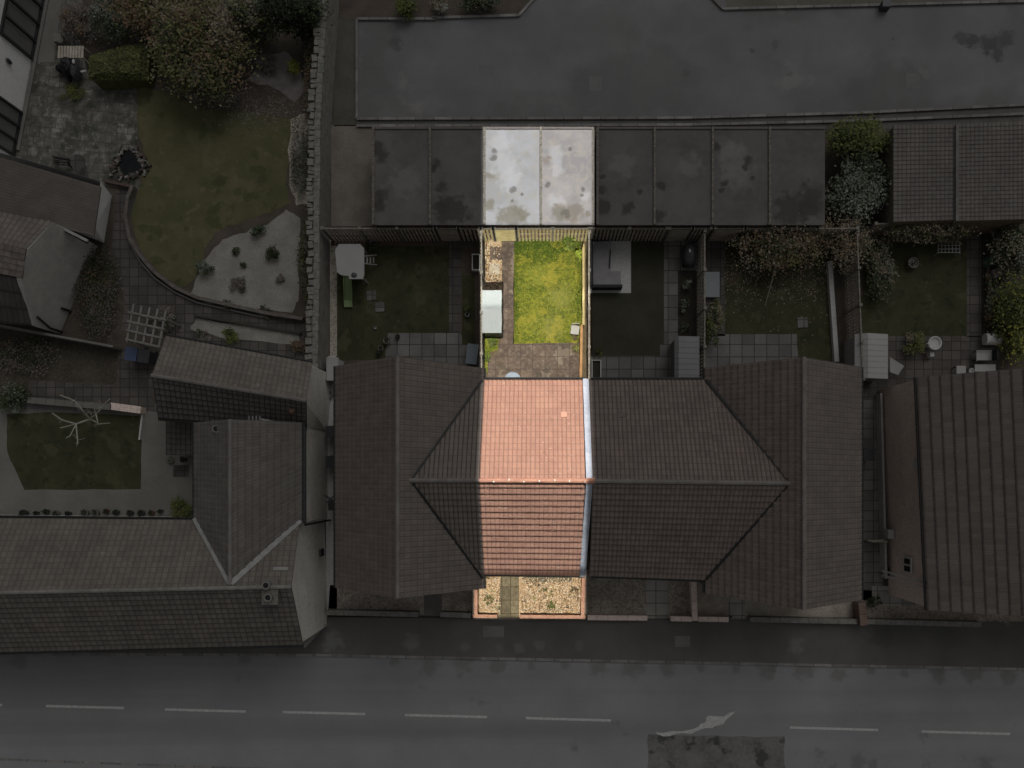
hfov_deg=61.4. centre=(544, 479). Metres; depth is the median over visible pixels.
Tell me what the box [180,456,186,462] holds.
plant pot
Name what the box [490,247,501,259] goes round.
paver
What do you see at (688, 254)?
covered barbecue
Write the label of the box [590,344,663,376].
patio
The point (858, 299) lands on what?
side fence
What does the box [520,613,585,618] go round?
garden wall
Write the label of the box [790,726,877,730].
lane marking
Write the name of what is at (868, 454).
wheelie bin
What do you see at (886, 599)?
front path
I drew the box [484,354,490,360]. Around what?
garden plant
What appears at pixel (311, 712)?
lane marking
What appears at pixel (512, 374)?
round table
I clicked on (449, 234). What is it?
garden gate
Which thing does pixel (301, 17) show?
evergreen tree
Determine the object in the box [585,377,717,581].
terraced house
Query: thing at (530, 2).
service kerb
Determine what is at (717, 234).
garden gate
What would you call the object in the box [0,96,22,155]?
window
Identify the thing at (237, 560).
stone house
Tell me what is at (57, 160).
bench
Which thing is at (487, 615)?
garden wall
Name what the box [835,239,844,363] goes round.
side bed
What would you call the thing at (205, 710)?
lane marking
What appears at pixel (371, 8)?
ground
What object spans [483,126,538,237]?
garage
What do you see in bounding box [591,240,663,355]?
turf lawn
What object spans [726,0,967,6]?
verge
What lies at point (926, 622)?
garden wall
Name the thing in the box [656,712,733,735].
paint spill
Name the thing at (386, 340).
plant pot
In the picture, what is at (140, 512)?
plant pot
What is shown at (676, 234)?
garden gate
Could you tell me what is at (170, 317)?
bare shrub
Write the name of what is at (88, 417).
bare tree
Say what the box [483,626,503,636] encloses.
pavement cover
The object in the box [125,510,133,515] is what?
plant pot
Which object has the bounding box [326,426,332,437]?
wheelie bin
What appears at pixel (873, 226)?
back fence
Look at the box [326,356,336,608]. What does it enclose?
alley floor
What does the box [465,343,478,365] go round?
storage box
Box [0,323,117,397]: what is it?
mossy yard
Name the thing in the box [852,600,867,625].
garden wall
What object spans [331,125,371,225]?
gravel plot
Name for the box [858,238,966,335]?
lawn
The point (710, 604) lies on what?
front gravel
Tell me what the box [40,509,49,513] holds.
plant pot
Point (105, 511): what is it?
plant pot
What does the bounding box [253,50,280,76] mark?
bare shrub
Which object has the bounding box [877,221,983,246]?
wispy bush
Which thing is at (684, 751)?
road patch
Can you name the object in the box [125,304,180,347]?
pergola
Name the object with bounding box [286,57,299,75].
gold shrub
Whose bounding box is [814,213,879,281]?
wispy bush
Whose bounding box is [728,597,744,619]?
front path
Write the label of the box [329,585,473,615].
front gravel
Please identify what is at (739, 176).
garage
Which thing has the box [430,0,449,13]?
shrub
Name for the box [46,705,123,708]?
lane marking
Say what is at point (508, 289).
lit path
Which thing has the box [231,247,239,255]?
shrub
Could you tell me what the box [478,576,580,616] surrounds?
lit front gravel
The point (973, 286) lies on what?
garden path
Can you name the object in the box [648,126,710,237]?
garage
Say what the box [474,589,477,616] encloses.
garden wall
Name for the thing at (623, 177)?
garage
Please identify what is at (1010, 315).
hedge
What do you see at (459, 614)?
garden wall
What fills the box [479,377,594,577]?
terraced house
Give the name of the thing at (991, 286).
border shrub
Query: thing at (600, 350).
garden plant
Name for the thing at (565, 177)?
garage
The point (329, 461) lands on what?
wheelie bin
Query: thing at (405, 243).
back bed
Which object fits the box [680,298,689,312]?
garden plant
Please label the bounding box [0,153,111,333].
outbuilding
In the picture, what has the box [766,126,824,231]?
garage
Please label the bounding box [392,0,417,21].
shrub
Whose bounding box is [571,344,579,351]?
garden plant
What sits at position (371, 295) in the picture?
stepping stone
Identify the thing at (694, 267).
patio
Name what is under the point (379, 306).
stepping stone
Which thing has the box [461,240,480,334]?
garden bed
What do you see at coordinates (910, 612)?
front yard
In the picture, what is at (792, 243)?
russet bush
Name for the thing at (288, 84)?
gravel bed
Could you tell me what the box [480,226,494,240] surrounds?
back fence
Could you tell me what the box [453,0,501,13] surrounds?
shrub
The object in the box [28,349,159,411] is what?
paved strip
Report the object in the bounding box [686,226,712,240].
back fence
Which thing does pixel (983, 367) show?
garden bench
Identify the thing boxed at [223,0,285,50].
evergreen tree
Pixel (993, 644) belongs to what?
pavement
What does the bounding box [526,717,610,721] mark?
lane marking
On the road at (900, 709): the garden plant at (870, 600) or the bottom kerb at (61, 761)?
the bottom kerb at (61, 761)
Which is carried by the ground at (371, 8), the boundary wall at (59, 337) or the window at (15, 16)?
the boundary wall at (59, 337)
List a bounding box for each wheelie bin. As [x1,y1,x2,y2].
[124,346,141,362]
[137,348,158,364]
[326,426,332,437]
[326,455,332,467]
[863,448,873,460]
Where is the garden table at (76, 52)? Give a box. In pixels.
[58,46,90,62]
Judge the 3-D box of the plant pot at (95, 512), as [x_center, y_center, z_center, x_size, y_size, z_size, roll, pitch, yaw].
[-21.773,1.583,41.771,0.367,0.458,0.367,0,90,0]
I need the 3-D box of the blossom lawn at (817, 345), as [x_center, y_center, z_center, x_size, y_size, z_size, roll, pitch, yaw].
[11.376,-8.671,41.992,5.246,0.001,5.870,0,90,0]
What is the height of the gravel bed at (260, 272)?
0.001 m
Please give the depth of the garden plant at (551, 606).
41.80 m
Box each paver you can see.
[489,263,499,273]
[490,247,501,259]
[491,239,500,244]
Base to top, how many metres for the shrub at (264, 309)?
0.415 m
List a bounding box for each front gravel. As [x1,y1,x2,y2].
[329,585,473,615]
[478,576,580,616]
[585,570,689,617]
[696,582,861,619]
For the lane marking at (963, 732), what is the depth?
41.99 m
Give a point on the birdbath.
(934, 343)
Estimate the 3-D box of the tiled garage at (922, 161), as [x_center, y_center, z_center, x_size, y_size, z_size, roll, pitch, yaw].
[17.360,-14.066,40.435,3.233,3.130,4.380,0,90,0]
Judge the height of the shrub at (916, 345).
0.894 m
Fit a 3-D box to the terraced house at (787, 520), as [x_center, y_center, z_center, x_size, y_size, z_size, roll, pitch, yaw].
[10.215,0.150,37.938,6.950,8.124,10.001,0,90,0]
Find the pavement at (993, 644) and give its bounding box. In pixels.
[91,617,1023,667]
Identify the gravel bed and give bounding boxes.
[191,210,300,312]
[191,318,299,343]
[246,51,303,102]
[288,113,311,204]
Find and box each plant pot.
[18,509,29,514]
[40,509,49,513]
[52,510,60,515]
[81,509,89,515]
[91,509,100,515]
[102,509,109,513]
[112,509,119,514]
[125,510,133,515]
[137,510,145,515]
[165,456,173,462]
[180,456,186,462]
[377,345,383,350]
[383,337,390,344]
[907,256,918,267]
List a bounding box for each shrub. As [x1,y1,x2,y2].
[0,333,68,380]
[0,378,34,412]
[56,0,98,44]
[56,82,88,100]
[66,237,123,346]
[80,0,143,47]
[128,26,157,52]
[150,305,181,333]
[168,495,191,516]
[177,75,254,114]
[193,259,214,274]
[195,328,211,340]
[221,299,233,310]
[221,326,239,344]
[228,276,245,292]
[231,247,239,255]
[249,224,268,235]
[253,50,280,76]
[259,304,270,317]
[265,244,279,260]
[275,273,284,282]
[285,115,310,201]
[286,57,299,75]
[289,336,305,353]
[295,205,310,304]
[301,36,314,130]
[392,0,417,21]
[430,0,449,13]
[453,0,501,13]
[703,298,727,347]
[825,112,893,166]
[825,150,891,225]
[901,330,929,354]
[982,264,1003,333]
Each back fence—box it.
[320,226,440,240]
[459,226,480,240]
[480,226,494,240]
[515,226,590,240]
[590,226,668,241]
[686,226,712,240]
[737,226,858,240]
[863,222,949,234]
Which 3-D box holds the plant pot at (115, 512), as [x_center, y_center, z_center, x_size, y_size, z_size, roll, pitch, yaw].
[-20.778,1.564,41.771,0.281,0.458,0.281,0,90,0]
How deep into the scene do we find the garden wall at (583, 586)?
41.24 m
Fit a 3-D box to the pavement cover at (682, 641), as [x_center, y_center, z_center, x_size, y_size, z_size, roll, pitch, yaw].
[6.682,7.849,41.896,0.729,0.001,0.535,0,90,0]
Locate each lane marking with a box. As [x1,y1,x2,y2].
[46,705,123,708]
[165,708,245,712]
[283,711,364,714]
[405,714,486,717]
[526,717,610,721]
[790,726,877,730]
[922,730,1009,734]
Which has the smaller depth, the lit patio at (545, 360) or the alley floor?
the lit patio at (545, 360)
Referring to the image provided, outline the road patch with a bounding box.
[647,734,784,767]
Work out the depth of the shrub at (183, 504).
41.47 m
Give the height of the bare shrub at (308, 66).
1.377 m
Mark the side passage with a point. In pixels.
(871, 565)
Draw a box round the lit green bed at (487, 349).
[484,334,498,371]
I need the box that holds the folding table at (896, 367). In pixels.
[890,357,903,374]
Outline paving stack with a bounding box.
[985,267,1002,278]
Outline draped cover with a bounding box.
[55,57,85,81]
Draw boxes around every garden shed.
[482,290,502,336]
[671,336,699,376]
[844,333,887,380]
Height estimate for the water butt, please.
0.626 m
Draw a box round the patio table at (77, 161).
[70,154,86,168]
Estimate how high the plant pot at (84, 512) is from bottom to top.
0.451 m
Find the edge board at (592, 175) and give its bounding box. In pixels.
[592,128,593,223]
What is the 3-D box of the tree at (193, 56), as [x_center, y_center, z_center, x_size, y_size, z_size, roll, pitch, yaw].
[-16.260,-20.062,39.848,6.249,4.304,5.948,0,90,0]
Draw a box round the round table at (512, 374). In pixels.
[505,372,519,376]
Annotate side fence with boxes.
[480,230,484,367]
[586,230,590,379]
[697,229,706,376]
[843,229,864,379]
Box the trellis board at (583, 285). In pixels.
[582,244,584,326]
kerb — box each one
[0,758,254,767]
[9,653,1023,670]
[355,0,1023,127]
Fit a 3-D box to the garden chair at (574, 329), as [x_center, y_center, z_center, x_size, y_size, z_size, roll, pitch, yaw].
[1.449,-7.261,41.570,0.400,0.860,0.479,6,90,0]
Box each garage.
[372,126,433,237]
[429,126,483,237]
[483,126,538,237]
[540,126,593,237]
[594,126,652,237]
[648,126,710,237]
[702,126,767,237]
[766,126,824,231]
[874,124,958,234]
[946,121,1023,234]
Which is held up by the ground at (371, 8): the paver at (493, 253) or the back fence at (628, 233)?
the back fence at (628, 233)
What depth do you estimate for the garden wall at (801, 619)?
41.34 m
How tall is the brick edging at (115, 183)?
0.300 m
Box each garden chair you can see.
[570,323,579,334]
[972,348,997,360]
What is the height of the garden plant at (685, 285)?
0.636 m
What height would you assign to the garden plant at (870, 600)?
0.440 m
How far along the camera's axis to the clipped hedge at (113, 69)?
40.79 m
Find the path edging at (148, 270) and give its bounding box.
[128,240,269,319]
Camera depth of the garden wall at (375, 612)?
41.34 m
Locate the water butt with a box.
[982,334,1002,344]
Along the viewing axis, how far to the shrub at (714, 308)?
41.27 m
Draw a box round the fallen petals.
[724,255,834,340]
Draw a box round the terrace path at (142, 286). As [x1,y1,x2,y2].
[112,190,309,358]
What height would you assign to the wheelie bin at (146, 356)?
1.010 m
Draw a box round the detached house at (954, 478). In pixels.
[879,368,1023,615]
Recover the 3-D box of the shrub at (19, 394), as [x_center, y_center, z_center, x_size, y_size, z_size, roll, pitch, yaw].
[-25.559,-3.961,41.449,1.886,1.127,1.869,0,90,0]
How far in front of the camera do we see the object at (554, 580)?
41.99 m
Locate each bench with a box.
[51,155,72,167]
[971,364,995,371]
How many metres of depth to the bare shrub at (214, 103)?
41.16 m
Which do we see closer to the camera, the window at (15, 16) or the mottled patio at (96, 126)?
the window at (15, 16)
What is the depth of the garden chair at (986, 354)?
41.52 m
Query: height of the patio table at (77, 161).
0.730 m
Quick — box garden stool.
[952,366,965,373]
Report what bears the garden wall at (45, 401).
on the paved strip at (134, 387)
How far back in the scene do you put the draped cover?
41.25 m
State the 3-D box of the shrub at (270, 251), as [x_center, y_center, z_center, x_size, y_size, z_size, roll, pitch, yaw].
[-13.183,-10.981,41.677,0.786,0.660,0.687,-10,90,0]
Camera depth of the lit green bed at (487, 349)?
41.99 m
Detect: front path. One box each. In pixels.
[424,594,441,614]
[498,577,518,617]
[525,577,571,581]
[646,580,667,618]
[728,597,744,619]
[872,586,921,605]
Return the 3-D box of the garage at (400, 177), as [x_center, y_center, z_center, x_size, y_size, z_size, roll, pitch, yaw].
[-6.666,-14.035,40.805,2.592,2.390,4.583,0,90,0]
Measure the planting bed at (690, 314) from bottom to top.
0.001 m
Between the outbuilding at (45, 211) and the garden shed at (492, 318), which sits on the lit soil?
the garden shed at (492, 318)
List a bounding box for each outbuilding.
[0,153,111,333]
[151,334,331,435]
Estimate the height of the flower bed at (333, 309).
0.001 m
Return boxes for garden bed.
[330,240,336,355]
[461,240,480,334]
[462,275,474,344]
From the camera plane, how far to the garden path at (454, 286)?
41.99 m
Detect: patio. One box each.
[14,0,139,189]
[385,333,479,367]
[488,343,579,376]
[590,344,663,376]
[664,241,680,376]
[681,239,702,270]
[705,334,797,367]
[863,336,999,399]
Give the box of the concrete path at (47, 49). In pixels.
[38,0,60,61]
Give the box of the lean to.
[166,421,191,454]
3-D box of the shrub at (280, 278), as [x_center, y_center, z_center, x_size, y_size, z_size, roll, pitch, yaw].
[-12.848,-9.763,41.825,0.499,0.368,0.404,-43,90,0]
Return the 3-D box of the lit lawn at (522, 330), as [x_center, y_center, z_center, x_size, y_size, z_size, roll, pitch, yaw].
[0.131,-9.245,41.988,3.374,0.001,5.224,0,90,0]
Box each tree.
[52,395,109,446]
[100,0,221,39]
[116,0,265,108]
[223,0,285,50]
[252,0,334,48]
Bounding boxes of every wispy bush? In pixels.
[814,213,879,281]
[861,238,899,305]
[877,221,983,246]
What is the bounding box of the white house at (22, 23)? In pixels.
[0,0,48,155]
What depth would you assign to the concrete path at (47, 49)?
41.99 m
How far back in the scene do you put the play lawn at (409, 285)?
42.00 m
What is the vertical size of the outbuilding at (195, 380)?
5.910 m
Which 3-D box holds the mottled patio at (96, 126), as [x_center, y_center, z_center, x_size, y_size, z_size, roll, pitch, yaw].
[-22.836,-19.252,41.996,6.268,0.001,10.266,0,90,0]
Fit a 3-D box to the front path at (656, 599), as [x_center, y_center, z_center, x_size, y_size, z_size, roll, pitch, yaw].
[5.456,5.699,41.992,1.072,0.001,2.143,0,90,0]
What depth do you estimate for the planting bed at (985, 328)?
41.99 m
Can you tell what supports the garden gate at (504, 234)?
attached to the back fence at (552, 233)
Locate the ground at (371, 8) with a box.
[5,0,1023,619]
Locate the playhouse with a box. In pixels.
[335,244,376,306]
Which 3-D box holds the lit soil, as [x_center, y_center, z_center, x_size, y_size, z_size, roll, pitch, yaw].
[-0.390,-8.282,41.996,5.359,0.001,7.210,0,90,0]
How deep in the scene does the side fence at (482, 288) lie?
40.78 m
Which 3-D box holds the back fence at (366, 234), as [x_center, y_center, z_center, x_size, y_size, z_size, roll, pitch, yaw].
[-7.722,-11.668,40.940,5.353,2.120,0.140,0,90,0]
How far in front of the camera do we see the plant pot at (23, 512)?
41.76 m
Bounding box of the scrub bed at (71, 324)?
[62,246,124,343]
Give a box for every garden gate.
[436,226,462,240]
[492,226,517,240]
[663,226,691,241]
[706,226,744,241]
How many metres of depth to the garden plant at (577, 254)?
41.56 m
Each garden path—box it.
[0,401,191,516]
[449,241,460,332]
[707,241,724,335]
[967,236,980,336]
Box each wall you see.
[0,325,122,349]
[27,397,116,410]
[110,403,145,413]
[123,185,304,321]
[138,414,144,439]
[194,314,301,334]
[303,624,326,647]
[305,0,338,371]
[326,608,419,616]
[440,610,471,617]
[473,613,497,617]
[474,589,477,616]
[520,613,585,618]
[580,577,585,616]
[587,613,646,620]
[669,614,691,621]
[689,581,697,620]
[698,615,728,621]
[747,615,857,623]
[826,261,838,361]
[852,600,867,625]
[867,618,981,626]
[876,393,886,578]
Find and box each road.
[0,655,1023,767]
[356,0,1023,121]
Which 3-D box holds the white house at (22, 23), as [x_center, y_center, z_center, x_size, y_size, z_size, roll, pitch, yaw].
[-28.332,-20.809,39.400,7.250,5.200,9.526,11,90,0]
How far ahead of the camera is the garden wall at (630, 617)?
41.34 m
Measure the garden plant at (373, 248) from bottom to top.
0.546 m
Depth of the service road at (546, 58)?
42.00 m
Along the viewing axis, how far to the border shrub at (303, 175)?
41.67 m
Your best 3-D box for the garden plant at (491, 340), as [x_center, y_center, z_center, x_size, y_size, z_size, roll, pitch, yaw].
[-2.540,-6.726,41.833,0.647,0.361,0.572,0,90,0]
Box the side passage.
[863,400,883,598]
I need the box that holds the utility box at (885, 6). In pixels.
[879,0,890,11]
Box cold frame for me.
[703,272,719,297]
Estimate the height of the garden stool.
0.505 m
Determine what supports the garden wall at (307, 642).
on the ground at (371, 8)
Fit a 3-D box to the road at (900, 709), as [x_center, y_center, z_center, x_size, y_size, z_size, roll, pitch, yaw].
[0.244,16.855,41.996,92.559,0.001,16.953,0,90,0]
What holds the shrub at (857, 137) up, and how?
on the ground at (371, 8)
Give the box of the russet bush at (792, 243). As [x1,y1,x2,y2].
[724,207,842,275]
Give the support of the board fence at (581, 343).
on the lit soil
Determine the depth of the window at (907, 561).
39.32 m
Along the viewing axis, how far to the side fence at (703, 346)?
40.68 m
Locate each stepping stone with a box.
[366,290,376,300]
[375,302,384,311]
[797,317,807,327]
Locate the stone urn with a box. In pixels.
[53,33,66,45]
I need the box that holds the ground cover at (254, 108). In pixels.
[191,88,309,138]
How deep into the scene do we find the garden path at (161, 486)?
42.00 m
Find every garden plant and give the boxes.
[366,241,379,254]
[483,595,495,604]
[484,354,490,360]
[486,336,497,346]
[546,600,556,609]
[561,235,575,251]
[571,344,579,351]
[575,249,581,259]
[595,348,603,357]
[679,320,689,332]
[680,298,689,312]
[682,279,691,290]
[866,594,882,610]
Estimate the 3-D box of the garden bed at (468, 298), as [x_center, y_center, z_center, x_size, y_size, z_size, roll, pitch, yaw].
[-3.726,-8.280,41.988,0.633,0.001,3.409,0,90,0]
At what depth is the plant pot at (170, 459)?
41.85 m
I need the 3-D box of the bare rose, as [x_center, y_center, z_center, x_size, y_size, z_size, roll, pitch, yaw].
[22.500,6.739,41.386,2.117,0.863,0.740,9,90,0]
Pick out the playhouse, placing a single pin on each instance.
(350, 262)
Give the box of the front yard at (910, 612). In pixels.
[862,590,1023,621]
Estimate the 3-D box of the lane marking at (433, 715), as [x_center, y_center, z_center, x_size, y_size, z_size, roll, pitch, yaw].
[-4.822,11.496,41.992,3.998,0.001,0.117,1,90,0]
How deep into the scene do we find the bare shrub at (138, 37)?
41.09 m
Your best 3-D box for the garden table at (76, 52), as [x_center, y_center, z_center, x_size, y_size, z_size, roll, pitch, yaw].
[-22.716,-20.505,41.640,1.245,0.720,0.580,0,90,0]
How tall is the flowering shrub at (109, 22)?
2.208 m
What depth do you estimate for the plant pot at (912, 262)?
41.69 m
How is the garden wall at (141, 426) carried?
on the garden path at (161, 486)
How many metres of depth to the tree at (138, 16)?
39.75 m
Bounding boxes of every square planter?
[472,254,480,271]
[591,360,600,376]
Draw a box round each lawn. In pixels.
[7,412,140,489]
[131,87,290,286]
[336,243,448,359]
[513,239,581,343]
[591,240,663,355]
[725,242,831,361]
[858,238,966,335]
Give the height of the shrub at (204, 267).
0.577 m
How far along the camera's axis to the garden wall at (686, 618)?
41.34 m
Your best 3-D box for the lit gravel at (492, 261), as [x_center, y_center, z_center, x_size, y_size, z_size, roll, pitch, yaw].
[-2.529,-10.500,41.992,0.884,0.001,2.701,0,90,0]
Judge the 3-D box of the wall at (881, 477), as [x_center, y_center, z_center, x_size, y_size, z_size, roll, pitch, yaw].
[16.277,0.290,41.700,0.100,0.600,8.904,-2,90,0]
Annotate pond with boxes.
[109,144,151,181]
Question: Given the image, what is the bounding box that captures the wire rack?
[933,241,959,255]
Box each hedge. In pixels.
[88,44,156,89]
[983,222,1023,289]
[988,270,1023,367]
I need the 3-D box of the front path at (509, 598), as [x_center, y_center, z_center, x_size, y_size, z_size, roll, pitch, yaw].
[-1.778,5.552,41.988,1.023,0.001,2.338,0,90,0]
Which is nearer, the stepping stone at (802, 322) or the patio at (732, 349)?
the stepping stone at (802, 322)
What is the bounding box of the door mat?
[173,465,188,476]
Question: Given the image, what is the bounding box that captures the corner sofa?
[590,240,621,289]
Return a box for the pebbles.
[478,239,580,613]
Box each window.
[0,0,44,59]
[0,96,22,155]
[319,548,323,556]
[903,556,911,573]
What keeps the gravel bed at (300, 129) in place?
on the ground at (371, 8)
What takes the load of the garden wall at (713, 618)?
on the front gravel at (710, 604)
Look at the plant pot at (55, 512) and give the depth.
41.70 m
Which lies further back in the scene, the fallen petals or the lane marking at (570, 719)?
the lane marking at (570, 719)
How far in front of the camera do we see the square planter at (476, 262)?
41.70 m
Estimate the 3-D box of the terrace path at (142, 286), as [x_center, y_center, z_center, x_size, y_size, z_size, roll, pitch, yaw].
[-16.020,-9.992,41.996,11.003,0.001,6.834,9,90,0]
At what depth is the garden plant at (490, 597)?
41.91 m
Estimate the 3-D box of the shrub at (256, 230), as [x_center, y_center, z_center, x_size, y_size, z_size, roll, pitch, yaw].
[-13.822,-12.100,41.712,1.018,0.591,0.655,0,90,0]
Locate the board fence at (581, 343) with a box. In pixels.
[579,324,582,376]
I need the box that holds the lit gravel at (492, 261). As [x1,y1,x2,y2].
[484,237,501,289]
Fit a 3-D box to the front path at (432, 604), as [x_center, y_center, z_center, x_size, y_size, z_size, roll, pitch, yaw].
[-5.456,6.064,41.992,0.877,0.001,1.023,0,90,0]
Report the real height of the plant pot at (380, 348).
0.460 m
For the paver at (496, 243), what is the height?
0.001 m
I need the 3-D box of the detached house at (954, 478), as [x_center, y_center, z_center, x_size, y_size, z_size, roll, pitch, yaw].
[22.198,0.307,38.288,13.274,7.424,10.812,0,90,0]
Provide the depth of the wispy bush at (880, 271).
41.30 m
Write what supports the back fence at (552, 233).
on the lit soil
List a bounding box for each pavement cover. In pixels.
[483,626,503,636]
[675,636,689,646]
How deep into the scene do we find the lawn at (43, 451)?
41.99 m
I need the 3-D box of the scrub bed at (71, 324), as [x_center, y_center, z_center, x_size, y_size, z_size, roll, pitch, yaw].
[-21.762,-9.103,41.992,2.950,0.001,4.607,9,90,0]
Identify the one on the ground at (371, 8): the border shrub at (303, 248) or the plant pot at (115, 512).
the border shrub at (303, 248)
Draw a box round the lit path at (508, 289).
[501,241,513,343]
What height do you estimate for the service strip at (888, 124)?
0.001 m
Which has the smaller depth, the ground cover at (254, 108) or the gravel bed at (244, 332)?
the ground cover at (254, 108)
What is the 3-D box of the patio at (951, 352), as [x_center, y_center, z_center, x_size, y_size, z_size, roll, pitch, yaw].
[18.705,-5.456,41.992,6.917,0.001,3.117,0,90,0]
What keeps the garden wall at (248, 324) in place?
on the terrace path at (142, 286)
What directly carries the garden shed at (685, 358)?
on the ground at (371, 8)
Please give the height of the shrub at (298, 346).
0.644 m
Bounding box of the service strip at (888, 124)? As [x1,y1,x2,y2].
[357,107,1023,128]
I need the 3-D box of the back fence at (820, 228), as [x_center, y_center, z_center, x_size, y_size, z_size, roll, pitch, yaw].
[11.888,-11.668,40.940,5.304,2.120,0.140,0,90,0]
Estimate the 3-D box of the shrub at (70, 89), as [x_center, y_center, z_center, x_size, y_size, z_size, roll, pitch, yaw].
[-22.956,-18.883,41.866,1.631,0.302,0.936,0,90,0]
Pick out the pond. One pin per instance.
(130, 162)
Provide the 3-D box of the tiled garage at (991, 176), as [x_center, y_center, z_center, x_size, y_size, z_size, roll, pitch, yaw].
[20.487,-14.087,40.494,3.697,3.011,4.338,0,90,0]
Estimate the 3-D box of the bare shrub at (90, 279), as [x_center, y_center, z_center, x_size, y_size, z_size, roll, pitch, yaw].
[-21.705,-9.207,41.575,3.125,0.886,6.148,0,90,0]
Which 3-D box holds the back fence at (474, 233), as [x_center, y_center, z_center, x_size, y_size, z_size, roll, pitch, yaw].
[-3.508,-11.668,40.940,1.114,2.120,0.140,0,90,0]
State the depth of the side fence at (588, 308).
40.79 m
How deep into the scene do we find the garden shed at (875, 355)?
40.19 m
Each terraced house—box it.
[333,356,485,598]
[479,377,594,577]
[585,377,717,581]
[699,357,862,609]
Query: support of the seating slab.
on the turf lawn at (628, 324)
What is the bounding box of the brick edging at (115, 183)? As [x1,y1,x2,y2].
[102,179,130,187]
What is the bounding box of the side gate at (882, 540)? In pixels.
[864,539,887,541]
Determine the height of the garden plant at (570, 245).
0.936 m
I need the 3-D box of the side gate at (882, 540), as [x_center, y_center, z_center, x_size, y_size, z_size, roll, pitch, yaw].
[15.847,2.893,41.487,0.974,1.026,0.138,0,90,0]
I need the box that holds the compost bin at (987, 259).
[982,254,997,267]
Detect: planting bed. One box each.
[678,271,696,335]
[981,233,1002,333]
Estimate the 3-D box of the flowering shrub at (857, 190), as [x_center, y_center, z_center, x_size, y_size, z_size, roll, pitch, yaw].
[14.905,-13.759,40.593,3.411,2.837,4.093,37,90,0]
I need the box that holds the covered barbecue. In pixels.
[682,242,695,267]
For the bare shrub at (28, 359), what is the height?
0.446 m
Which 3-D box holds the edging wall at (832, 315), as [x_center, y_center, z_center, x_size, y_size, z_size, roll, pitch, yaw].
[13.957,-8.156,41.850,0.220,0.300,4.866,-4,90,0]
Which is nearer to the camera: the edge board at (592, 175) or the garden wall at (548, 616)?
the edge board at (592, 175)
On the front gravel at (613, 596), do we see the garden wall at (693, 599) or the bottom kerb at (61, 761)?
the garden wall at (693, 599)
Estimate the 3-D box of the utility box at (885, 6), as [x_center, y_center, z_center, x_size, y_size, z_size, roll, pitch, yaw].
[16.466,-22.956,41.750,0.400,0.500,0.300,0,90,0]
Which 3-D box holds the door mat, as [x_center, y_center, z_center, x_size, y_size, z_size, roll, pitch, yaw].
[-17.731,-0.438,41.992,0.779,0.001,0.585,0,90,0]
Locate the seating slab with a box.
[590,241,630,292]
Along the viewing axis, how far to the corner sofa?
41.62 m
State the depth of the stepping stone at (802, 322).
41.95 m
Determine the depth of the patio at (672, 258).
41.99 m
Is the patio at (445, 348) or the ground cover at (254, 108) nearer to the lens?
the ground cover at (254, 108)
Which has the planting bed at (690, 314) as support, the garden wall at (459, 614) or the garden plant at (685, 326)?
the garden plant at (685, 326)
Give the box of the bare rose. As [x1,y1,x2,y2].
[995,615,1018,626]
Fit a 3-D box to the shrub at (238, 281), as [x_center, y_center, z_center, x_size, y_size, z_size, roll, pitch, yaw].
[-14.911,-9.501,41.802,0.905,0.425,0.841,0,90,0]
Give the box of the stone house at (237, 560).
[0,419,330,654]
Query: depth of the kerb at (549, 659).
41.89 m
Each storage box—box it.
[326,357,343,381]
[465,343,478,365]
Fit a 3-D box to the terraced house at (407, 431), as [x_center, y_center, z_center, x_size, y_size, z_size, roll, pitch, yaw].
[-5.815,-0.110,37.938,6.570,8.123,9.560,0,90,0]
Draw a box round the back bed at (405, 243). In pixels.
[331,236,447,245]
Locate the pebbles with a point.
(524, 579)
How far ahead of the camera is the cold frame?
41.69 m
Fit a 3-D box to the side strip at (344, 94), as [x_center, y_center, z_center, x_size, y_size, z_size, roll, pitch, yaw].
[-9.743,-19.876,41.996,1.072,0.001,5.261,0,90,0]
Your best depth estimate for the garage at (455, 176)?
39.70 m
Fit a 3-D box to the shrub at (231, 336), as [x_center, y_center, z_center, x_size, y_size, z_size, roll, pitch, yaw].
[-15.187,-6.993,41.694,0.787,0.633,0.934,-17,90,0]
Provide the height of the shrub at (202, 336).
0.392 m
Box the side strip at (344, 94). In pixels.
[334,18,355,125]
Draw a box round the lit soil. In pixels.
[484,239,591,383]
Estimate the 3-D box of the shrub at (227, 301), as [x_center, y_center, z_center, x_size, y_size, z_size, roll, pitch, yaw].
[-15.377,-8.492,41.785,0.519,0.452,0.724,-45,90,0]
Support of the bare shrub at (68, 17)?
on the ground at (371, 8)
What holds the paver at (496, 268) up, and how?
on the lit gravel at (492, 261)
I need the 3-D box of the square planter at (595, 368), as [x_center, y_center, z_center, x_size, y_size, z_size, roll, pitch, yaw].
[2.485,-5.356,41.800,0.470,0.400,0.900,0,90,0]
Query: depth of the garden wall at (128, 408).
41.45 m
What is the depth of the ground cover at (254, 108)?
41.97 m
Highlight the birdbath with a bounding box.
[926,336,941,357]

